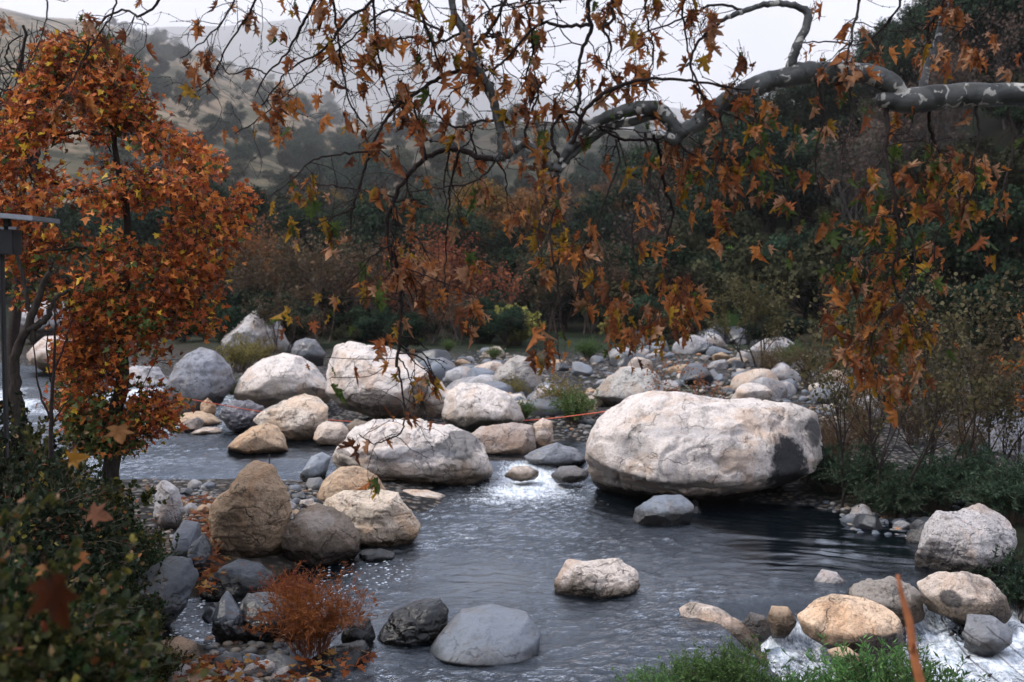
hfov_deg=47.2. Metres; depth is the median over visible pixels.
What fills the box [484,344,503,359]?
green shrub
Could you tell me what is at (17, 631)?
leafy shrub
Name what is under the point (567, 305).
dense bush
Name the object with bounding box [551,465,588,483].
rapid slab
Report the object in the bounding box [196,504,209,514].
cobble
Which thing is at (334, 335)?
brush
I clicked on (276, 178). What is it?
oak tree
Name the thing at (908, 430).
dry bush
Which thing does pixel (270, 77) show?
brush
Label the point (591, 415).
cobble
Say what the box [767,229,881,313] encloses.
brush
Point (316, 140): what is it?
oak tree
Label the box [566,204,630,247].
oak tree
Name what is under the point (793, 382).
cobble
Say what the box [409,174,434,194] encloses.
oak tree
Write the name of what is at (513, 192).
bare tree
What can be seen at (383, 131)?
brush
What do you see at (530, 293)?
thicket shrub
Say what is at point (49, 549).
leafy shrub
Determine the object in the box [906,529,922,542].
mossy stone
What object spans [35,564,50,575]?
dead leaf
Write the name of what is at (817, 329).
brush
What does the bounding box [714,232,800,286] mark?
brush
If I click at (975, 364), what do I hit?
dry bush
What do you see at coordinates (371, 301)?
rusty shrub
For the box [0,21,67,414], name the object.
dead tree
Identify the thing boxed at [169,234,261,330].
thicket shrub
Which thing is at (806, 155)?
oak tree
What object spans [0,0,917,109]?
sky
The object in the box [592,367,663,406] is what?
lichen boulder
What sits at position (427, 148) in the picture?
brush
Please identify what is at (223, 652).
charcoal cobble
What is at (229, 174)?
brush
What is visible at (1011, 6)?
oak tree
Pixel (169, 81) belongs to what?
brush
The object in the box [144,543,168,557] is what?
leafy shrub
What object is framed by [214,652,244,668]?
cobble
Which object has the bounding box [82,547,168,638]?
leafy shrub
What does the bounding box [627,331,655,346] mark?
cobble
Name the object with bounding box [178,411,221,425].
sand slab
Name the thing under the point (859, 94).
oak tree
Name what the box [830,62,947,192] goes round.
bare tree
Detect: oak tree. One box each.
[39,200,82,257]
[52,201,77,225]
[58,188,102,244]
[74,194,177,258]
[80,222,162,245]
[82,144,113,167]
[95,136,127,148]
[116,21,132,31]
[119,125,157,161]
[122,46,148,70]
[128,38,143,47]
[130,27,141,36]
[137,34,148,46]
[137,216,223,259]
[139,71,168,85]
[141,154,175,180]
[144,38,164,54]
[144,195,203,231]
[145,56,170,75]
[147,33,165,43]
[147,79,173,107]
[152,27,168,40]
[159,49,176,60]
[161,42,172,52]
[168,35,182,43]
[172,42,191,63]
[175,48,192,59]
[186,131,213,145]
[188,176,279,241]
[192,89,210,110]
[192,112,226,141]
[199,85,222,106]
[203,47,220,58]
[205,208,302,261]
[208,175,237,190]
[209,62,225,78]
[209,179,235,206]
[211,216,274,242]
[215,139,256,164]
[222,100,246,120]
[223,113,243,133]
[225,122,248,144]
[247,135,273,163]
[250,88,270,110]
[255,183,273,194]
[265,190,333,230]
[267,182,280,195]
[268,126,303,150]
[269,169,295,188]
[273,169,324,197]
[274,139,300,165]
[274,201,353,255]
[288,141,326,172]
[291,125,306,138]
[292,92,305,101]
[295,97,314,120]
[296,124,314,139]
[300,132,331,149]
[306,123,319,131]
[306,188,344,211]
[310,113,330,121]
[311,147,328,162]
[313,115,333,128]
[316,159,329,166]
[316,207,361,246]
[319,101,337,113]
[320,90,335,102]
[324,156,342,172]
[327,133,354,150]
[332,138,361,158]
[334,111,348,125]
[336,184,443,257]
[339,187,369,205]
[340,145,373,166]
[342,157,392,193]
[345,192,384,209]
[358,139,385,156]
[375,203,435,253]
[382,157,408,189]
[389,121,407,136]
[403,198,432,220]
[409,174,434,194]
[412,183,435,199]
[412,205,502,259]
[425,171,443,198]
[440,139,471,152]
[461,164,480,176]
[479,173,508,191]
[483,221,563,272]
[506,102,523,125]
[506,170,536,195]
[511,142,534,166]
[531,126,563,153]
[548,189,600,235]
[558,122,576,138]
[560,175,593,199]
[565,183,649,242]
[566,166,598,185]
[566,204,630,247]
[573,151,600,173]
[578,182,683,239]
[582,172,616,194]
[595,141,628,163]
[600,158,619,182]
[613,144,688,203]
[614,141,645,169]
[615,146,670,191]
[633,121,653,133]
[633,217,702,247]
[649,128,698,152]
[658,137,736,198]
[664,178,727,245]
[674,172,762,245]
[687,91,768,152]
[697,110,833,234]
[698,100,828,235]
[712,117,792,152]
[717,133,857,234]
[743,83,870,151]
[763,83,846,106]
[796,126,838,221]
[826,114,863,144]
[846,83,869,104]
[848,17,914,62]
[852,72,894,107]
[860,31,950,87]
[886,0,946,45]
[889,21,922,46]
[890,15,905,24]
[905,0,1023,78]
[950,13,1023,75]
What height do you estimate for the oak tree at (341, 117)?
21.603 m
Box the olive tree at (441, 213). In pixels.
[422,204,463,223]
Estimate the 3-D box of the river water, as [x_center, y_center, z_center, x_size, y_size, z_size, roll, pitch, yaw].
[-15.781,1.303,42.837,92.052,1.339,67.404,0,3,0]
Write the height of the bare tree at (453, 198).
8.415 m
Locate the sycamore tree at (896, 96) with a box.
[0,0,1023,499]
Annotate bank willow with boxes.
[751,252,1023,517]
[809,249,1023,479]
[899,310,972,425]
[907,339,1023,472]
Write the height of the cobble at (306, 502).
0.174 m
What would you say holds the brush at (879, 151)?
on the ground
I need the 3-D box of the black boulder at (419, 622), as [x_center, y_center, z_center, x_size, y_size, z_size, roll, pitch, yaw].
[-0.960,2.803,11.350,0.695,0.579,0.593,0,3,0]
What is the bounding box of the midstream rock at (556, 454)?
[524,443,585,466]
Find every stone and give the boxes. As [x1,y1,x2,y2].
[153,480,183,529]
[191,427,222,434]
[200,398,216,414]
[288,485,302,490]
[305,477,322,489]
[504,466,538,481]
[533,418,553,448]
[742,612,771,642]
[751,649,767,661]
[766,606,796,638]
[814,569,844,583]
[827,646,861,670]
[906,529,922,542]
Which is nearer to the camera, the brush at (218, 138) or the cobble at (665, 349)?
the cobble at (665, 349)
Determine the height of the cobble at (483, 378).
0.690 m
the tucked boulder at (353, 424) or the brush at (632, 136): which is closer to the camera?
the tucked boulder at (353, 424)
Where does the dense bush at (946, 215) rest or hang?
on the ground
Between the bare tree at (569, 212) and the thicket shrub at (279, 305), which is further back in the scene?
the bare tree at (569, 212)
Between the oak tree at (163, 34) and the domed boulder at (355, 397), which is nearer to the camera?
the domed boulder at (355, 397)
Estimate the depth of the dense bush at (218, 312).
49.60 m
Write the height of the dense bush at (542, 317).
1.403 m
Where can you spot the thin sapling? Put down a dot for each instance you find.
(52, 419)
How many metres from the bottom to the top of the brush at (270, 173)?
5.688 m
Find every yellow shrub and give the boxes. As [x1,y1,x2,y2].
[213,328,272,371]
[249,333,284,361]
[501,370,531,392]
[526,372,587,400]
[528,352,545,366]
[822,351,859,371]
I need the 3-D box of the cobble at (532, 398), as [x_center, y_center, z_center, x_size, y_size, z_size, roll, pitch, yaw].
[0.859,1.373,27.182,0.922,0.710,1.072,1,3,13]
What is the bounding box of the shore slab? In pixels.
[312,640,371,669]
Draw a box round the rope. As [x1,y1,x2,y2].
[138,386,605,424]
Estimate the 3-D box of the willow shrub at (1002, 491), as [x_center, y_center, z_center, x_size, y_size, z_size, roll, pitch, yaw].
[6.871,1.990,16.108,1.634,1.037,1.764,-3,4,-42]
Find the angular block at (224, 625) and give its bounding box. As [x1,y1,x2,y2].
[212,591,248,644]
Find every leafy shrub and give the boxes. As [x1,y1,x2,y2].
[0,390,97,487]
[0,415,133,565]
[0,482,147,636]
[0,483,217,681]
[0,531,137,681]
[0,557,160,681]
[0,663,67,681]
[1,390,168,552]
[1,552,164,679]
[9,443,144,581]
[53,458,142,528]
[79,469,130,554]
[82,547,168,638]
[83,472,157,551]
[87,498,158,568]
[94,607,145,655]
[103,535,164,593]
[111,502,167,555]
[122,580,175,641]
[127,518,192,568]
[128,636,165,681]
[136,624,197,681]
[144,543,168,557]
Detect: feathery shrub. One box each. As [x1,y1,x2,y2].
[610,658,703,681]
[651,643,734,681]
[664,633,789,681]
[754,661,839,681]
[781,633,965,681]
[831,634,1023,681]
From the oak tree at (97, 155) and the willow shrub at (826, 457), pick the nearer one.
the willow shrub at (826, 457)
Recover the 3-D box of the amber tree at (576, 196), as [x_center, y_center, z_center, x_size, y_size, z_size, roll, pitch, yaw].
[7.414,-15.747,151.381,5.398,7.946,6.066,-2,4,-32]
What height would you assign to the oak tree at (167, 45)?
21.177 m
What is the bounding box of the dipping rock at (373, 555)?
[358,548,394,561]
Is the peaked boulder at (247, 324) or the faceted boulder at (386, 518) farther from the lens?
the peaked boulder at (247, 324)
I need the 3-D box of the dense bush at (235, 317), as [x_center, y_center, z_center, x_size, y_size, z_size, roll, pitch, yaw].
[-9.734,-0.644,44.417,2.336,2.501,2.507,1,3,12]
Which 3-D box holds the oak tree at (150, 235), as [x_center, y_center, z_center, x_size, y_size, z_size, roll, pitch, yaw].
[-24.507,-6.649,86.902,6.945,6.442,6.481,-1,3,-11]
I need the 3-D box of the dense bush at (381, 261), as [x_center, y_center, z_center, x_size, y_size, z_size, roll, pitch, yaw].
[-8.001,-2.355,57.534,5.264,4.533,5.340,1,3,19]
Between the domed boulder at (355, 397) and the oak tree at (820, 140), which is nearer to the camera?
the domed boulder at (355, 397)
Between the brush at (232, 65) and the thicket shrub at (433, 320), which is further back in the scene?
the brush at (232, 65)
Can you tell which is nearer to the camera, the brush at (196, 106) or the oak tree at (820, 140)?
the oak tree at (820, 140)
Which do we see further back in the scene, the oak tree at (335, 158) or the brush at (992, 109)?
the oak tree at (335, 158)
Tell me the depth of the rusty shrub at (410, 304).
50.47 m
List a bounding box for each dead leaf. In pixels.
[25,551,80,629]
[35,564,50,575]
[60,446,90,468]
[64,542,89,570]
[80,502,113,526]
[104,415,134,443]
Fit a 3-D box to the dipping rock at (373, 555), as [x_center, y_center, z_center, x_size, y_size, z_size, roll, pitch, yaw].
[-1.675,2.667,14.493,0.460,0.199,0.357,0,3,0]
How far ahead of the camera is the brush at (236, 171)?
448.71 m
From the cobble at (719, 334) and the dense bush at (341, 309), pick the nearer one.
the cobble at (719, 334)
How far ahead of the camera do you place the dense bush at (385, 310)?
48.56 m
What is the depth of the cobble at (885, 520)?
16.67 m
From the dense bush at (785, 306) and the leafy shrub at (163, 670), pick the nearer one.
the leafy shrub at (163, 670)
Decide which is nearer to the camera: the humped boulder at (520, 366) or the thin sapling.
the thin sapling
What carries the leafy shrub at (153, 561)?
on the ground
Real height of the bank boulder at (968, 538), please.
0.944 m
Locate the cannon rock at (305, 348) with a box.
[291,338,325,365]
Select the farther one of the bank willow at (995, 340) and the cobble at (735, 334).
the cobble at (735, 334)
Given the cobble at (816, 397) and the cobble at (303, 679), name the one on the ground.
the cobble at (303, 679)
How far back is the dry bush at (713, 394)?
22.30 m
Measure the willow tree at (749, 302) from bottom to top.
3.152 m
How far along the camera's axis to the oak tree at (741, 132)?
95.33 m
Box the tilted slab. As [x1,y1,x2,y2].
[178,417,203,431]
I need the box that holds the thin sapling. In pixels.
[32,299,74,458]
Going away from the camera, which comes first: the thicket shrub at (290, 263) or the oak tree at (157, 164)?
the thicket shrub at (290, 263)
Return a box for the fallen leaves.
[135,495,376,681]
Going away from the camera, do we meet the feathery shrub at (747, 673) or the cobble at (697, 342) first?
the feathery shrub at (747, 673)
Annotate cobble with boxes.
[161,636,201,664]
[167,663,190,681]
[180,487,192,494]
[183,503,196,514]
[187,479,201,488]
[187,674,211,681]
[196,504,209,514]
[198,481,214,488]
[201,606,214,622]
[213,650,229,666]
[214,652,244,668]
[228,667,245,681]
[243,653,260,662]
[243,660,264,674]
[263,653,298,673]
[263,659,276,674]
[271,666,291,679]
[290,501,296,509]
[292,493,306,499]
[292,498,301,504]
[294,678,307,681]
[299,499,314,506]
[313,497,322,503]
[415,349,451,362]
[419,357,436,367]
[426,357,455,379]
[444,366,470,382]
[446,376,475,389]
[454,359,469,366]
[456,357,471,362]
[458,363,477,366]
[466,367,494,377]
[466,374,493,382]
[475,361,502,371]
[481,346,504,357]
[481,359,490,363]
[484,381,515,392]
[510,393,528,401]
[525,395,563,417]
[527,390,562,399]
[529,385,551,401]
[534,382,563,390]
[552,362,569,370]
[561,413,586,424]
[571,362,592,375]
[577,399,595,417]
[588,395,603,406]
[590,355,603,362]
[608,347,628,357]
[609,351,646,366]
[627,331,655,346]
[628,357,652,369]
[637,348,649,354]
[645,341,668,352]
[646,353,660,359]
[661,380,679,390]
[663,352,674,357]
[667,364,686,373]
[672,335,707,353]
[676,380,685,386]
[677,363,713,384]
[696,342,712,354]
[698,326,723,339]
[700,332,725,349]
[701,355,711,359]
[705,346,730,355]
[707,359,728,368]
[710,370,717,377]
[712,352,730,360]
[712,373,725,384]
[712,381,724,385]
[722,388,734,392]
[724,326,750,343]
[727,357,737,363]
[728,360,744,367]
[730,368,778,390]
[730,382,772,400]
[731,371,746,378]
[735,339,748,344]
[736,351,745,357]
[737,357,748,363]
[742,338,784,364]
[750,377,787,400]
[771,362,801,382]
[772,337,794,350]
[782,378,797,389]
[783,381,796,394]
[791,361,802,371]
[798,396,808,401]
[808,383,825,390]
[808,388,833,403]
[813,370,847,383]
[840,514,855,523]
[850,504,872,514]
[852,396,879,413]
[853,514,882,529]
[879,519,888,523]
[892,518,904,523]
[893,520,909,528]
[909,517,929,529]
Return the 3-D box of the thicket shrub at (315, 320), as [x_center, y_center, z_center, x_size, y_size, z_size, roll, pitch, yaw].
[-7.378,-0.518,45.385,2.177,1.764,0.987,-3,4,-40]
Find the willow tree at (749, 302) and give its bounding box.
[691,271,798,367]
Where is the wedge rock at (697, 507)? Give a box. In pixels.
[690,499,701,512]
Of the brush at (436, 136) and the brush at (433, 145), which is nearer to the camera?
the brush at (433, 145)
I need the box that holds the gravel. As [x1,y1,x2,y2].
[143,345,1022,681]
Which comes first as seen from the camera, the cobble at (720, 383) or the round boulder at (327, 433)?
the round boulder at (327, 433)
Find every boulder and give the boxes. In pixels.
[129,366,167,385]
[163,347,236,416]
[199,559,276,600]
[208,460,291,557]
[218,400,264,431]
[220,303,290,352]
[227,423,288,454]
[234,353,330,408]
[253,393,327,440]
[281,503,359,566]
[313,421,348,445]
[317,466,385,501]
[323,489,420,546]
[326,341,429,418]
[332,418,492,484]
[341,614,375,644]
[347,419,367,431]
[377,598,448,646]
[423,382,446,416]
[430,604,540,666]
[442,382,524,432]
[471,422,535,454]
[493,355,541,395]
[554,558,639,598]
[585,390,822,502]
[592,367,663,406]
[632,494,693,525]
[679,601,760,650]
[797,594,904,664]
[849,576,924,626]
[914,503,1016,574]
[917,571,1011,625]
[962,614,1012,657]
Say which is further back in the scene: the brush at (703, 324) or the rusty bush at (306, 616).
the brush at (703, 324)
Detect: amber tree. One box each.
[272,191,309,211]
[325,187,347,205]
[448,178,509,220]
[472,207,504,253]
[475,215,504,264]
[493,187,550,241]
[533,196,568,242]
[565,188,585,199]
[575,191,641,225]
[590,181,617,194]
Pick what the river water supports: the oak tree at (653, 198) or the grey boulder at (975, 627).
the grey boulder at (975, 627)
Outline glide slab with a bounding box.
[300,452,330,481]
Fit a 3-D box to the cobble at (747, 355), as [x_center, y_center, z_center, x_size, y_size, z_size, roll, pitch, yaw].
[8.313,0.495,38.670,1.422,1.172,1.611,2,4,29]
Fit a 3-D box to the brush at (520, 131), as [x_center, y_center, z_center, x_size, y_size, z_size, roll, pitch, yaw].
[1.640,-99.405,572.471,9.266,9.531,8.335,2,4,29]
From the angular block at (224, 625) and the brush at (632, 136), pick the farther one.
the brush at (632, 136)
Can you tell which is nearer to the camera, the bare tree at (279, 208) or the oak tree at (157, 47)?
the bare tree at (279, 208)
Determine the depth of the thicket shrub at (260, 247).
57.76 m
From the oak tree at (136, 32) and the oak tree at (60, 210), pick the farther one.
the oak tree at (136, 32)
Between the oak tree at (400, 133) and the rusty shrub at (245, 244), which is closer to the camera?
the rusty shrub at (245, 244)
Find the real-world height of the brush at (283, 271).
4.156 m
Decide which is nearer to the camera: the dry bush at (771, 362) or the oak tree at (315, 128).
the dry bush at (771, 362)
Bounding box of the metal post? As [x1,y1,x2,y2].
[0,213,59,458]
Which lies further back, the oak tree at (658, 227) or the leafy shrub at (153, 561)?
the oak tree at (658, 227)
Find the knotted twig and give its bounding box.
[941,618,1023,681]
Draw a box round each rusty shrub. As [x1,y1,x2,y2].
[204,213,299,302]
[208,217,293,304]
[337,264,404,313]
[352,237,432,339]
[387,234,467,343]
[410,225,487,340]
[411,217,474,310]
[431,243,529,337]
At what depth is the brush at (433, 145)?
464.31 m
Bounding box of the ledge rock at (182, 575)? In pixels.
[135,556,198,632]
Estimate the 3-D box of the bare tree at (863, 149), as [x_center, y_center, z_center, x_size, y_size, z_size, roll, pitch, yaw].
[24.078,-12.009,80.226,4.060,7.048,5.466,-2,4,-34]
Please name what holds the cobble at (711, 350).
on the ground
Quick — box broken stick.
[896,575,924,681]
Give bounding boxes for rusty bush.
[226,560,385,657]
[249,559,336,607]
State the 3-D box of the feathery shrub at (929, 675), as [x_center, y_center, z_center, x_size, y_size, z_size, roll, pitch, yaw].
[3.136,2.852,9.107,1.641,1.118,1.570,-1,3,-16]
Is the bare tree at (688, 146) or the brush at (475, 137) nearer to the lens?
the bare tree at (688, 146)
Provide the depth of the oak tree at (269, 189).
388.62 m
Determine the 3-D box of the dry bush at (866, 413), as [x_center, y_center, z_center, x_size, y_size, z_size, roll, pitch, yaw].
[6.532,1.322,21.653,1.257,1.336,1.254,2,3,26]
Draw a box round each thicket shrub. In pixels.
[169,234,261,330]
[210,235,278,305]
[213,245,283,322]
[239,280,331,351]
[247,220,327,332]
[271,243,338,337]
[280,234,362,331]
[290,221,390,341]
[292,305,337,343]
[312,230,410,340]
[416,306,443,345]
[425,290,480,347]
[476,234,550,328]
[515,244,579,332]
[536,228,628,333]
[593,241,661,315]
[817,274,871,340]
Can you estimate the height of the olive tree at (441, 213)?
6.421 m
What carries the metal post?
on the ground
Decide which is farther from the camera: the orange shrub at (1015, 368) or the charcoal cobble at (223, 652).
the orange shrub at (1015, 368)
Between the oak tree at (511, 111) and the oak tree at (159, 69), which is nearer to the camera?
the oak tree at (511, 111)
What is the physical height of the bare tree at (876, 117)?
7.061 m
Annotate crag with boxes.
[20,301,70,342]
[965,409,1023,453]
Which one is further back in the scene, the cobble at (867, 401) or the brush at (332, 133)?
the brush at (332, 133)
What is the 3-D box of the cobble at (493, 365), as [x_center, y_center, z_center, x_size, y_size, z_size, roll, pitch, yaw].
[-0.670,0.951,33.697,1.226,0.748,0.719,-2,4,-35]
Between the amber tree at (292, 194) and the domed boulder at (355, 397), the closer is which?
the domed boulder at (355, 397)
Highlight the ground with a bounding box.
[0,8,1023,681]
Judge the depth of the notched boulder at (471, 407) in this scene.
23.72 m
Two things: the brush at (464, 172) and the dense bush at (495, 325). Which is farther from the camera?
the brush at (464, 172)
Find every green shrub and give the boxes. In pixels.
[438,336,456,350]
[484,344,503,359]
[515,395,537,421]
[543,381,603,424]
[570,336,605,358]
[772,339,814,366]
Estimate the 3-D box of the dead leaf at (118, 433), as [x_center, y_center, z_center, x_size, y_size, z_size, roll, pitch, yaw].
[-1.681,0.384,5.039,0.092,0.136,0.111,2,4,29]
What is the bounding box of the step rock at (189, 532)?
[170,520,201,557]
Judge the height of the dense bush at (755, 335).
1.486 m
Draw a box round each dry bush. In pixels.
[643,342,726,397]
[748,329,797,369]
[777,326,828,386]
[807,400,838,447]
[811,393,877,456]
[829,365,867,397]
[829,376,881,430]
[835,389,903,449]
[856,362,915,408]
[880,354,930,389]
[897,391,945,444]
[920,347,973,412]
[938,403,999,460]
[945,360,1023,420]
[960,333,1011,397]
[966,349,1022,408]
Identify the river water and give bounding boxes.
[0,362,1023,681]
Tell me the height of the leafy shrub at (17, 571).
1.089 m
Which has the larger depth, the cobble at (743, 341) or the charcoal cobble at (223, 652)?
the cobble at (743, 341)
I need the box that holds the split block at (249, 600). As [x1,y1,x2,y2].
[239,592,295,642]
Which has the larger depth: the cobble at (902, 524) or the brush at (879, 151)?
the brush at (879, 151)
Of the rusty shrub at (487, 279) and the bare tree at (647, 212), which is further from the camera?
the bare tree at (647, 212)
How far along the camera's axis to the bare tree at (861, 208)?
76.74 m
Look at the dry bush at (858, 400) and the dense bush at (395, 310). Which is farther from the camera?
the dense bush at (395, 310)
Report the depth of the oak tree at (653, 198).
86.22 m
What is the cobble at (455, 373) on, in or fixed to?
on the gravel
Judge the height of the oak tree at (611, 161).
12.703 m
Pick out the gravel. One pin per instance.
(257, 645)
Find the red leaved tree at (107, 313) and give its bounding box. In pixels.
[0,20,265,503]
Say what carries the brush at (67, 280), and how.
on the ground
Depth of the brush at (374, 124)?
1889.21 m
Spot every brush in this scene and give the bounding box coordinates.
[5,260,24,298]
[25,247,61,291]
[46,269,79,289]
[58,250,96,285]
[59,235,139,288]
[107,17,120,25]
[109,144,133,167]
[131,238,167,287]
[133,56,151,70]
[135,265,176,293]
[139,149,161,164]
[154,118,178,140]
[160,77,178,92]
[170,85,198,108]
[171,70,191,85]
[177,107,198,122]
[178,77,203,89]
[188,104,198,109]
[189,172,232,179]
[209,134,221,144]
[215,323,232,343]
[222,159,249,181]
[224,61,235,69]
[224,155,245,165]
[230,94,241,99]
[234,80,252,96]
[236,66,246,75]
[240,125,262,142]
[244,79,262,89]
[252,243,306,274]
[256,116,281,139]
[262,169,273,181]
[263,82,274,92]
[263,251,313,288]
[266,73,274,79]
[275,150,294,170]
[304,119,314,124]
[310,234,357,256]
[315,109,334,119]
[317,236,367,259]
[326,146,342,158]
[327,127,347,137]
[329,323,361,343]
[330,113,350,124]
[363,129,382,139]
[367,122,379,130]
[374,126,386,137]
[383,121,393,137]
[383,135,407,150]
[383,145,414,161]
[389,180,416,195]
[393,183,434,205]
[402,157,424,175]
[403,251,458,293]
[404,130,414,140]
[413,164,430,179]
[418,116,431,127]
[426,142,443,155]
[426,147,435,161]
[427,118,441,130]
[428,152,466,173]
[429,133,441,142]
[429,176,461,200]
[432,196,445,206]
[443,158,478,181]
[445,174,478,201]
[452,144,466,159]
[455,115,473,124]
[456,111,472,119]
[463,323,480,342]
[466,133,478,140]
[466,259,512,298]
[490,131,506,143]
[507,128,522,139]
[514,134,529,139]
[534,239,572,309]
[589,277,659,322]
[601,134,615,144]
[629,131,648,142]
[637,219,709,249]
[642,306,695,344]
[643,263,759,333]
[646,257,749,323]
[647,230,732,263]
[660,218,728,258]
[686,310,713,334]
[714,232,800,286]
[720,210,789,266]
[761,254,827,317]
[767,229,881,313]
[792,189,834,230]
[806,318,825,337]
[813,204,857,229]
[824,98,870,121]
[831,168,873,208]
[844,211,904,235]
[869,108,919,129]
[870,160,944,229]
[874,124,945,167]
[886,140,964,187]
[904,216,934,225]
[925,135,1000,164]
[938,163,1002,195]
[939,129,1023,203]
[957,274,969,283]
[965,63,1002,82]
[979,77,1023,122]
[986,174,1023,203]
[997,17,1023,61]
[1003,71,1023,82]
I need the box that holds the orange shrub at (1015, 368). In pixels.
[987,307,1023,413]
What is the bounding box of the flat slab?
[403,489,444,498]
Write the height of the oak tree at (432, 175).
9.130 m
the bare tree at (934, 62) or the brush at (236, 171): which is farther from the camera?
the brush at (236, 171)
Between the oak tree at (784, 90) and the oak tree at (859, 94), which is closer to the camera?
the oak tree at (784, 90)
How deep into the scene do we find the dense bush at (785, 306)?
53.96 m
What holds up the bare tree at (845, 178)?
on the ground
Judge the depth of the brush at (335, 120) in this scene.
1370.29 m
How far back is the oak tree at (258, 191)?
90.04 m
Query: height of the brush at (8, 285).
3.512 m
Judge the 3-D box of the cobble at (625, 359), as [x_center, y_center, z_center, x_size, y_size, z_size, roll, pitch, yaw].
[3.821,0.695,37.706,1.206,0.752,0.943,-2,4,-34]
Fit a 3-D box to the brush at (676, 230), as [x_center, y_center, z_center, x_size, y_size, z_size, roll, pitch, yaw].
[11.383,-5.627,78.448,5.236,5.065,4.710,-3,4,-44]
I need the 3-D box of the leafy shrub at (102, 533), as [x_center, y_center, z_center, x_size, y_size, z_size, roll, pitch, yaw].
[-3.871,1.538,9.739,1.864,1.420,1.871,2,4,33]
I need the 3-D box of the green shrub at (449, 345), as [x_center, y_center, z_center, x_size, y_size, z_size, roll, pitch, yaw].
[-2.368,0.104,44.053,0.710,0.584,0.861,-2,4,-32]
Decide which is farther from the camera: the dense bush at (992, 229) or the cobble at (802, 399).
the dense bush at (992, 229)
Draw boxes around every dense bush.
[171,319,199,341]
[188,296,225,340]
[218,291,283,330]
[219,284,278,314]
[275,292,318,344]
[279,298,322,343]
[298,247,399,300]
[310,288,363,331]
[318,319,327,334]
[334,308,372,341]
[347,305,376,341]
[355,312,397,343]
[366,302,399,315]
[368,291,418,314]
[371,306,405,336]
[382,312,424,350]
[402,316,437,344]
[430,296,465,335]
[457,295,508,341]
[465,246,528,298]
[465,322,493,342]
[478,288,516,306]
[480,305,529,347]
[508,245,608,329]
[508,273,546,326]
[525,305,544,322]
[590,239,631,269]
[596,236,698,293]
[614,293,663,330]
[626,239,724,329]
[735,283,791,321]
[742,316,779,343]
[756,232,810,302]
[761,305,789,318]
[777,310,814,341]
[785,219,854,262]
[799,279,829,318]
[812,277,831,298]
[821,245,890,299]
[830,296,861,336]
[844,224,926,293]
[846,282,914,347]
[876,220,969,289]
[879,222,912,240]
[904,277,990,355]
[912,197,1023,287]
[932,207,952,222]
[940,182,989,213]
[942,184,1023,288]
[949,272,1023,361]
[991,106,1023,134]
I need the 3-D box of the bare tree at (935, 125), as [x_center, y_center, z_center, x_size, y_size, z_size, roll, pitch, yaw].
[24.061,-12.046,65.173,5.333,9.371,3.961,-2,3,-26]
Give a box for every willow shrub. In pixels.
[800,441,876,492]
[800,454,830,483]
[812,438,910,503]
[843,462,943,519]
[871,444,984,511]
[935,439,1020,501]
[938,448,1023,525]
[969,543,1023,612]
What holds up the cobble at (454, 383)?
on the gravel
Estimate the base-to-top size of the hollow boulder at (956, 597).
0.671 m
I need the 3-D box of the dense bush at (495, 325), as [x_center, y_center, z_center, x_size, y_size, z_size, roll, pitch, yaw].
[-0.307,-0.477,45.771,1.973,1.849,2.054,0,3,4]
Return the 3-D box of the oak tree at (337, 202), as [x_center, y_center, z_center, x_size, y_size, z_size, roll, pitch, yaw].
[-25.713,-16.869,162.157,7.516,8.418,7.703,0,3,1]
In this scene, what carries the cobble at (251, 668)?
on the ground
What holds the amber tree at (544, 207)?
on the ground
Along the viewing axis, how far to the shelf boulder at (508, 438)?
21.83 m
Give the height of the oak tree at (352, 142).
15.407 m
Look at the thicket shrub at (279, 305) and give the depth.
43.32 m
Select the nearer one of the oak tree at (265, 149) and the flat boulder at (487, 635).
the flat boulder at (487, 635)
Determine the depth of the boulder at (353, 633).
11.10 m
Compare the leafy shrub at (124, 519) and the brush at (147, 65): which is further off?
the brush at (147, 65)
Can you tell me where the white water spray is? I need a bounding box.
[507,475,1016,671]
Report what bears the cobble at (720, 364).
on the gravel
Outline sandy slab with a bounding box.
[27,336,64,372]
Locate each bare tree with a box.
[266,192,290,231]
[314,176,350,215]
[332,195,362,246]
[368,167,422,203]
[441,171,480,205]
[443,181,477,212]
[486,178,519,254]
[547,183,589,243]
[550,175,591,206]
[579,161,691,251]
[593,171,614,192]
[612,200,667,253]
[648,164,686,206]
[683,131,704,153]
[798,115,911,224]
[827,85,905,146]
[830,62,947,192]
[833,118,883,214]
[834,146,888,219]
[864,111,942,192]
[890,76,971,192]
[900,30,984,144]
[910,39,982,153]
[915,1,992,140]
[921,38,957,83]
[975,1,1023,129]
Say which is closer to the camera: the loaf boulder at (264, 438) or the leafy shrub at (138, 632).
the leafy shrub at (138, 632)
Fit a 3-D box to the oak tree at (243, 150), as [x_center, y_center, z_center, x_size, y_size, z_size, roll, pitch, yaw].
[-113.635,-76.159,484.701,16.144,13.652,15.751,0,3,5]
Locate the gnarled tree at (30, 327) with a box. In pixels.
[8,255,69,459]
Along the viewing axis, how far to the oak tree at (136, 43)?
1365.17 m
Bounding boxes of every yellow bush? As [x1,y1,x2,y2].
[484,303,545,345]
[597,312,641,341]
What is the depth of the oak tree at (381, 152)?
458.10 m
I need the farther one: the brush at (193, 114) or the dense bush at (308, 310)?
the brush at (193, 114)
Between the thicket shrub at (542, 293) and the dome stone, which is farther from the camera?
the thicket shrub at (542, 293)
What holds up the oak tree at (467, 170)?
on the ground

